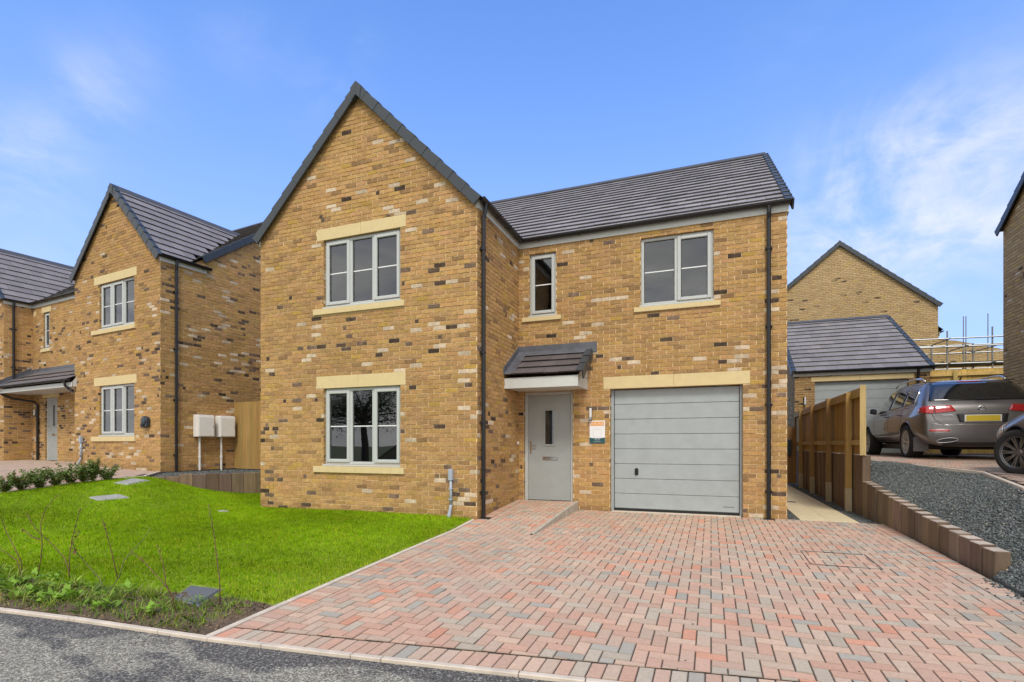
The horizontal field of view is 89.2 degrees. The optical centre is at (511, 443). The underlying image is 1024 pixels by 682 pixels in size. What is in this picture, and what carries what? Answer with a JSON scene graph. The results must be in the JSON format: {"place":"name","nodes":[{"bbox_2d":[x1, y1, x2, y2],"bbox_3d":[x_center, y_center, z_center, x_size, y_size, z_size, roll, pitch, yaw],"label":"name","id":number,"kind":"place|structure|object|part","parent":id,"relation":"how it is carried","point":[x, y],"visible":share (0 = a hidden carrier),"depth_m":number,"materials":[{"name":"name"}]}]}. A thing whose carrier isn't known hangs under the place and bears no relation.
{"place":"outdoors","nodes":[
{"label":"outdoors","id":0,"kind":"place"},
{"bbox_2d":[0,460,156,492],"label":"paving","id":1,"kind":"structure","parent":0,"point":[7,467],"depth_m":12.83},
{"bbox_2d":[12,460,236,491],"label":"driveway","id":2,"kind":"structure","parent":0,"point":[178,471],"depth_m":12.96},
{"bbox_2d":[0,470,23,492],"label":"hedge shrub","id":3,"kind":"object","parent":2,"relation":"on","point":[6,487],"visible":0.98,"depth_m":8.65,"materials":[{"name":"green plant"}]},
{"bbox_2d":[52,461,90,483],"bbox_3d":[-8.103,0.548,9.542,0.453,0.452,0.574,0,0,5],"label":"hedge shrub","id":4,"kind":"object","parent":2,"relation":"on","point":[73,479],"visible":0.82,"depth_m":9.62,"materials":[{"name":"green plant"}]},
{"bbox_2d":[0,183,262,471],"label":"brick house","id":5,"kind":"structure","parent":2,"relation":"on","point":[146,306],"depth_m":13.85,"materials":[{"name":"brick"},{"name":"tile"},{"name":"paint"}]},
{"bbox_2d":[40,306,50,352],"bbox_3d":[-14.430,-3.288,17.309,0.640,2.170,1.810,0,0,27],"label":"window","id":6,"kind":"structure","parent":5,"relation":"in","point":[45,309],"depth_m":16.62,"materials":[{"name":"paint"}]},
{"bbox_2d":[49,399,56,459],"bbox_3d":[-14.447,-0.471,16.583,0.737,1.964,0.384,0,0,27],"label":"door","id":7,"kind":"structure","parent":5,"relation":"in","point":[52,429],"depth_m":16.52,"materials":[{"name":"paint"}]},
{"bbox_2d":[76,436,82,464],"bbox_3d":[-11.728,0.201,14.091,0.159,0.838,0.087,0,0,4],"label":"cable duct","id":8,"kind":"object","parent":5,"relation":"attached to","point":[80,442],"visible":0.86,"depth_m":14.07,"materials":[{"name":"white plastic"}]},
{"bbox_2d":[91,374,136,440],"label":"window","id":9,"kind":"structure","parent":5,"relation":"in","point":[118,422],"depth_m":13.55,"materials":[{"name":"paint"}]},
{"bbox_2d":[91,266,136,335],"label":"window","id":10,"kind":"structure","parent":5,"relation":"in","point":[117,297],"depth_m":13.55,"materials":[{"name":"paint"}]},
{"bbox_2d":[140,416,149,426],"bbox_3d":[-8.943,-0.540,12.656,0.230,0.273,0.132,0,0,27],"label":"car charger","id":11,"kind":"object","parent":5,"relation":"attached to","point":[145,421],"visible":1,"depth_m":12.61,"materials":[{"name":"black plastic"}]},
{"bbox_2d":[193,415,214,469],"bbox_3d":[-7.899,-0.013,13.336,0.218,1.460,0.440,0,0,27],"label":"meter box","id":12,"kind":"object","parent":5,"relation":"attached to","point":[203,425],"visible":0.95,"depth_m":13.26,"materials":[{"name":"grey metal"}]},
{"bbox_2d":[199,417,213,435],"bbox_3d":[-7.809,-0.449,13.287,0.018,0.488,0.396,0,0,27],"label":"door","id":13,"kind":"structure","parent":12,"relation":"in","point":[206,424],"depth_m":13.28,"materials":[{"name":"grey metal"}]},
{"bbox_2d":[215,416,234,469],"bbox_3d":[-7.636,-0.013,13.853,0.218,1.460,0.440,0,0,27],"label":"meter box","id":14,"kind":"object","parent":5,"relation":"attached to","point":[224,426],"visible":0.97,"depth_m":13.77,"materials":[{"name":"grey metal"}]},
{"bbox_2d":[221,418,234,435],"bbox_3d":[-7.550,-0.449,13.809,0.011,0.488,0.396,0,0,27],"label":"door","id":15,"kind":"structure","parent":14,"relation":"in","point":[227,424],"depth_m":13.80,"materials":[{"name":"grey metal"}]},
{"bbox_2d":[126,471,160,477],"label":"kerb","id":16,"kind":"structure","parent":2,"relation":"on","point":[149,474],"depth_m":11.39,"materials":[{"name":"beige concrete"}]},
{"bbox_2d":[0,578,273,634],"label":"soil verge","id":17,"kind":"structure","parent":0,"point":[202,631],"depth_m":4.23,"materials":[{"name":"brown soil"}]},
{"bbox_2d":[69,530,103,589],"bbox_3d":[-3.774,1.072,4.648,0.280,0.608,0.128,0,0,-17],"label":"sapling","id":18,"kind":"object","parent":17,"relation":"on","point":[74,551],"visible":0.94,"depth_m":4.64,"materials":[{"name":"brown plant"}]},
{"bbox_2d":[99,530,149,606],"bbox_3d":[-3.234,1.047,4.340,0.464,0.688,0.104,0,0,1],"label":"sapling","id":19,"kind":"object","parent":17,"relation":"on","point":[121,569],"visible":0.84,"depth_m":4.35,"materials":[{"name":"brown plant"}]},
{"bbox_2d":[0,564,250,623],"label":"weeds","id":20,"kind":"object","parent":17,"relation":"on","point":[10,581],"visible":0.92,"depth_m":4.54,"materials":[{"name":"green plant"}]},
{"bbox_2d":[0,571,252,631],"bbox_3d":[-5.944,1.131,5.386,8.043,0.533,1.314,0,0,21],"label":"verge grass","id":21,"kind":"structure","parent":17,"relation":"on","point":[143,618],"depth_m":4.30,"materials":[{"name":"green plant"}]},
{"bbox_2d":[0,587,264,628],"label":"dry stalks","id":22,"kind":"object","parent":17,"relation":"on","point":[154,614],"visible":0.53,"depth_m":4.24,"materials":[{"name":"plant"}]},
{"bbox_2d":[130,545,176,612],"bbox_3d":[-2.924,1.104,4.216,0.421,0.577,0.072,0,0,10],"label":"sapling","id":23,"kind":"object","parent":17,"relation":"on","point":[166,586],"visible":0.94,"depth_m":4.21,"materials":[{"name":"brown plant"}]},
{"bbox_2d":[174,585,221,605],"bbox_3d":[-2.841,1.388,4.645,0.371,0.122,0.553,0,0,-3],"label":"manhole cover","id":24,"kind":"object","parent":17,"relation":"on","point":[194,590],"visible":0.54,"depth_m":4.66,"materials":[{"name":"metal"}]},
{"bbox_2d":[208,504,220,604],"bbox_3d":[-2.527,0.947,4.436,0.162,0.876,0.084,0,0,21],"label":"sapling","id":25,"kind":"object","parent":17,"relation":"on","point":[216,557],"visible":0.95,"depth_m":4.42,"materials":[{"name":"brown plant"}]},
{"bbox_2d":[154,469,257,476],"bbox_3d":[-5.882,1.320,13.340,4.130,1.250,5.694,0,0,21],"label":"gravel margin","id":26,"kind":"object","parent":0,"point":[206,471],"visible":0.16,"depth_m":12.67,"materials":[{"name":"grey gravel"}]},
{"bbox_2d":[152,469,260,476],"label":"gravel margin stones","id":27,"kind":"object","parent":26,"relation":"on","point":[210,471],"visible":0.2,"depth_m":12.58,"materials":[{"name":"grey gravel"}]},
{"bbox_2d":[153,472,260,492],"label":"sleeper wall","id":28,"kind":"structure","parent":26,"relation":"on","point":[248,482],"depth_m":11.64,"materials":[{"name":"brown wood"}]},
{"bbox_2d":[234,401,260,468],"bbox_3d":[-5.584,-0.288,13.213,4.443,1.911,0.080,0,0,27],"label":"timber fence","id":29,"kind":"object","parent":26,"relation":"on","point":[247,443],"visible":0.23,"depth_m":13.94,"materials":[{"name":"brown wood"}]},
{"bbox_2d":[0,476,470,604],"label":"lawn","id":30,"kind":"structure","parent":0,"point":[216,587],"depth_m":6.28,"materials":[{"name":"plant"}]},
{"bbox_2d":[1,549,20,573],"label":"sapling","id":31,"kind":"object","parent":30,"relation":"on","point":[14,558],"visible":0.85,"depth_m":5.10,"materials":[{"name":"brown plant"}]},
{"bbox_2d":[0,516,22,569],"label":"sapling","id":32,"kind":"object","parent":30,"relation":"on","point":[13,545],"visible":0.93,"depth_m":5.28,"materials":[{"name":"brown plant"}]},
{"bbox_2d":[7,467,44,490],"bbox_3d":[-8.361,0.615,8.937,0.507,0.422,0.437,0,0,35],"label":"hedge shrub","id":33,"kind":"object","parent":30,"relation":"on","point":[22,484],"visible":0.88,"depth_m":8.91,"materials":[{"name":"green plant"}]},
{"bbox_2d":[24,466,54,488],"bbox_3d":[-8.316,0.599,9.177,0.543,0.418,0.509,0,0,21],"label":"hedge shrub","id":34,"kind":"object","parent":30,"relation":"on","point":[38,484],"visible":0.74,"depth_m":9.12,"materials":[{"name":"green plant"}]},
{"bbox_2d":[21,513,69,577],"bbox_3d":[-4.505,1.012,5.038,0.500,0.683,0.106,0,0,0],"label":"sapling","id":35,"kind":"object","parent":30,"relation":"on","point":[22,530],"visible":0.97,"depth_m":5.04,"materials":[{"name":"brown plant"}]},
{"bbox_2d":[37,494,58,575],"bbox_3d":[-4.540,0.915,5.075,0.232,0.871,0.094,0,0,10],"label":"sapling","id":36,"kind":"object","parent":30,"relation":"on","point":[41,536],"visible":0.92,"depth_m":5.09,"materials":[{"name":"brown plant"}]},
{"bbox_2d":[41,469,76,485],"bbox_3d":[-8.216,0.606,9.384,0.458,0.367,0.563,0,0,-22],"label":"hedge shrub","id":37,"kind":"object","parent":30,"relation":"on","point":[57,478],"visible":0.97,"depth_m":9.33,"materials":[{"name":"green plant"}]},
{"bbox_2d":[69,508,80,571],"bbox_3d":[-4.460,0.995,5.292,0.214,0.691,0.077,0,0,32],"label":"sapling","id":38,"kind":"object","parent":30,"relation":"on","point":[72,538],"visible":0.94,"depth_m":5.29,"materials":[{"name":"brown plant"}]},
{"bbox_2d":[72,465,91,481],"bbox_3d":[-8.142,0.540,9.799,0.347,0.445,0.508,0,0,-10],"label":"hedge shrub","id":39,"kind":"object","parent":30,"relation":"on","point":[84,478],"visible":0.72,"depth_m":9.78,"materials":[{"name":"green plant"}]},
{"bbox_2d":[83,458,100,480],"bbox_3d":[-8.073,0.498,9.973,0.344,0.509,0.290,0,0,-12],"label":"hedge shrub","id":40,"kind":"object","parent":30,"relation":"on","point":[94,466],"visible":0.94,"depth_m":9.96,"materials":[{"name":"green plant"}]},
{"bbox_2d":[90,463,121,479],"bbox_3d":[-7.954,0.573,10.177,0.456,0.388,0.497,0,0,-22],"label":"hedge shrub","id":41,"kind":"object","parent":30,"relation":"on","point":[102,473],"visible":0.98,"depth_m":10.15,"materials":[{"name":"green plant"}]},
{"bbox_2d":[89,494,128,500],"bbox_3d":[-7.058,0.970,9.112,0.241,0.146,0.521,0,0,32],"label":"manhole cover","id":42,"kind":"object","parent":30,"relation":"on","point":[109,497],"visible":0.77,"depth_m":9.07,"materials":[{"name":"concrete"}]},
{"bbox_2d":[100,520,118,579],"bbox_3d":[-3.903,1.037,5.044,0.153,0.640,0.084,0,0,-31],"label":"sapling","id":43,"kind":"object","parent":30,"relation":"on","point":[110,549],"visible":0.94,"depth_m":5.05,"materials":[{"name":"brown plant"}]},
{"bbox_2d":[115,478,149,484],"bbox_3d":[-7.452,0.770,10.184,0.318,0.170,0.593,0,0,0],"label":"manhole cover","id":44,"kind":"object","parent":30,"relation":"on","point":[130,481],"visible":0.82,"depth_m":10.13,"materials":[{"name":"concrete"}]},
{"bbox_2d":[0,613,553,681],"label":"road","id":45,"kind":"structure","parent":0,"point":[82,655],"depth_m":3.35,"materials":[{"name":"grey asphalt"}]},
{"bbox_2d":[0,607,621,681],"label":"road kerb","id":46,"kind":"structure","parent":45,"relation":"on","point":[425,663],"depth_m":3.49,"materials":[{"name":"grey concrete"}]},
{"bbox_2d":[0,0,1023,348],"label":"sky","id":47,"kind":"structure","parent":0,"point":[894,129],"materials":[{"name":"blue"}]},
{"bbox_2d":[215,500,1023,681],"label":"block driveway","id":48,"kind":"structure","parent":0,"point":[350,600],"depth_m":4.35,"materials":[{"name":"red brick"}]},
{"bbox_2d":[207,519,473,635],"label":"driveway kerb","id":49,"kind":"structure","parent":48,"relation":"on","point":[246,619],"depth_m":4.88,"materials":[{"name":"grey concrete"}]},
{"bbox_2d":[252,81,794,519],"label":"brick house","id":50,"kind":"structure","parent":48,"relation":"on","point":[429,318],"depth_m":9.38,"materials":[{"name":"brick"}]},
{"bbox_2d":[313,372,405,473],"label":"window","id":51,"kind":"structure","parent":50,"relation":"in","point":[363,422],"depth_m":9.56,"materials":[{"name":"paint"}]},
{"bbox_2d":[313,214,405,315],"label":"window","id":52,"kind":"structure","parent":50,"relation":"in","point":[363,272],"depth_m":9.55,"materials":[{"name":"paint"}]},
{"bbox_2d":[447,469,453,517],"bbox_3d":[-1.022,0.834,8.553,0.087,0.837,0.108,0,0,21],"label":"cable duct","id":53,"kind":"object","parent":50,"relation":"attached to","point":[450,477],"visible":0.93,"depth_m":8.55,"materials":[{"name":"white plastic"}]},
{"bbox_2d":[522,252,560,322],"bbox_3d":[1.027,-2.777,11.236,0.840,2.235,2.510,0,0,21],"label":"window","id":54,"kind":"structure","parent":50,"relation":"in","point":[542,266],"depth_m":10.22,"materials":[{"name":"paint"}]},
{"bbox_2d":[528,395,570,500],"bbox_3d":[0.770,0.069,10.257,0.859,2.040,0.384,0,0,21],"label":"door","id":55,"kind":"structure","parent":50,"relation":"in","point":[549,416],"depth_m":10.15,"materials":[{"name":"paint"}]},
{"bbox_2d":[590,420,604,442],"bbox_3d":[1.593,-0.224,9.704,0.292,0.428,0.008,0,0,21],"label":"sale sign","id":56,"kind":"object","parent":50,"relation":"attached to","point":[597,431],"visible":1,"depth_m":9.70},
{"bbox_2d":[614,385,739,515],"bbox_3d":[2.921,0.110,9.347,2.157,2.254,0.078,0,0,21],"label":"garage door","id":57,"kind":"structure","parent":50,"relation":"in","point":[677,449],"depth_m":9.32,"materials":[{"name":"paint"}]},
{"bbox_2d":[634,230,720,312],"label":"window","id":58,"kind":"structure","parent":50,"relation":"in","point":[677,271],"depth_m":10.29,"materials":[{"name":"paint"}]},
{"bbox_2d":[532,501,577,534],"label":"ramp kerb","id":59,"kind":"structure","parent":48,"relation":"on","point":[569,510],"depth_m":8.66,"materials":[{"name":"concrete"}]},
{"bbox_2d":[800,550,882,569],"bbox_3d":[3.645,1.302,5.800,0.662,0.051,0.680,0,0,21],"label":"recessed cover","id":60,"kind":"object","parent":48,"relation":"on","point":[880,568],"visible":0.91,"depth_m":5.66,"materials":[{"name":"silver metal"}]},
{"bbox_2d":[795,450,1010,579],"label":"sleeper wall","id":61,"kind":"structure","parent":48,"relation":"on","point":[875,502],"depth_m":7.43,"materials":[{"name":"brown wood"}]},
{"bbox_2d":[794,385,865,511],"bbox_3d":[7.449,0.260,12.669,0.163,2.570,7.820,0,0,21],"label":"timber fence","id":62,"kind":"object","parent":61,"relation":"on","point":[829,426],"visible":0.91,"depth_m":11.18,"materials":[{"name":"brown wood"}]},
{"bbox_2d":[787,427,796,483],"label":"side gate","id":63,"kind":"structure","parent":62,"relation":"attached to","point":[791,455],"depth_m":15.74,"materials":[{"name":"brown wood"}]},
{"bbox_2d":[365,519,1023,678],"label":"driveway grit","id":64,"kind":"object","parent":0,"point":[728,595],"visible":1,"depth_m":4.80,"materials":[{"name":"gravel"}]},
{"bbox_2d":[787,485,858,522],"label":"side path","id":65,"kind":"structure","parent":0,"point":[803,506],"depth_m":9.84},
{"bbox_2d":[787,240,943,368],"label":"brick house","id":66,"kind":"structure","parent":0,"point":[839,279],"depth_m":22.18,"materials":[{"name":"brick"}]},
{"bbox_2d":[787,453,1023,485],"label":"neighbour driveway","id":67,"kind":"structure","parent":0,"point":[995,474],"depth_m":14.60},
{"bbox_2d":[787,315,935,453],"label":"garage","id":68,"kind":"structure","parent":67,"relation":"on","point":[881,357],"depth_m":16.20,"materials":[{"name":"tile"}]},
{"bbox_2d":[815,379,906,452],"bbox_3d":[10.498,-0.820,15.693,2.390,2.176,0.040,0,0,21],"label":"garage door","id":69,"kind":"structure","parent":68,"relation":"in","point":[877,391],"depth_m":15.58,"materials":[{"name":"paint"}]},
{"bbox_2d":[866,375,1023,457],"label":"parked car","id":70,"kind":"object","parent":67,"relation":"on","point":[953,417],"visible":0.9,"depth_m":10.30,"materials":[{"name":"paint"}]},
{"bbox_3d":[9.210,-0.987,12.770,0.191,0.504,1.160,0,0,21],"label":"window","id":71,"kind":"part","parent":70,"relation":"part of","materials":[{"name":"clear glass"}]},
{"bbox_3d":[8.843,-1.001,11.820,0.190,0.471,0.797,0,0,21],"label":"window","id":72,"kind":"part","parent":70,"relation":"part of","materials":[{"name":"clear glass"}]},
{"bbox_3d":[8.571,-0.996,11.132,0.162,0.401,0.598,0,0,21],"label":"window","id":73,"kind":"part","parent":70,"relation":"part of","materials":[{"name":"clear glass"}]},
{"bbox_3d":[9.141,-1.047,10.277,1.601,0.383,0.410,0,0,21],"label":"rear window","id":74,"kind":"part","parent":70,"relation":"part of","materials":[{"name":"black glass"}]},
{"bbox_2d":[871,460,1023,490],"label":"neighbour kerb","id":75,"kind":"structure","parent":67,"relation":"on","point":[992,476],"depth_m":7.89,"materials":[{"name":"grey concrete"}]},
{"bbox_2d":[913,313,1002,369],"bbox_3d":[15.393,-1.555,17.261,4.801,5.800,1.953,0,0,21],"label":"scaffold","id":76,"kind":"object","parent":67,"relation":"on","point":[972,364],"visible":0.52,"depth_m":17.28,"materials":[{"name":"silver metal"}]},
{"bbox_2d":[930,367,1002,453],"bbox_3d":[13.930,-0.946,14.700,3.600,2.482,0.120,0,0,21],"label":"timber fence","id":77,"kind":"object","parent":67,"relation":"on","point":[957,374],"visible":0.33,"depth_m":15.02,"materials":[{"name":"brown wood"}]},
{"bbox_2d":[994,413,1023,473],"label":"parked car","id":78,"kind":"object","parent":67,"relation":"on","point":[1009,451],"visible":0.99,"depth_m":7.59,"materials":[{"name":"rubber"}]},
{"bbox_2d":[871,461,1023,611],"bbox_3d":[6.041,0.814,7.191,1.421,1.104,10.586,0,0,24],"label":"gravel","id":79,"kind":"structure","parent":0,"point":[953,485],"depth_m":6.65,"materials":[{"name":"grey gravel"}]},
{"bbox_2d":[939,340,1002,368],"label":"unfinished house","id":80,"kind":"structure","parent":0,"point":[977,357],"depth_m":24.09,"materials":[{"name":"brick"}]},
{"bbox_2d":[994,172,1023,389],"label":"brick house","id":81,"kind":"structure","parent":0,"point":[1010,226],"depth_m":11.91,"materials":[{"name":"brick"}]},
{"label":"path margin","id":82,"kind":"structure","parent":0,"visible":0},
{"bbox_2d":[787,485,877,523],"bbox_3d":[6.569,1.252,12.071,1.306,0.036,7.988,0,0,21],"label":"gravel strip","id":83,"kind":"object","parent":82,"relation":"on","point":[850,514],"visible":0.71,"depth_m":9.78,"materials":[{"name":"stone"}]}
]}

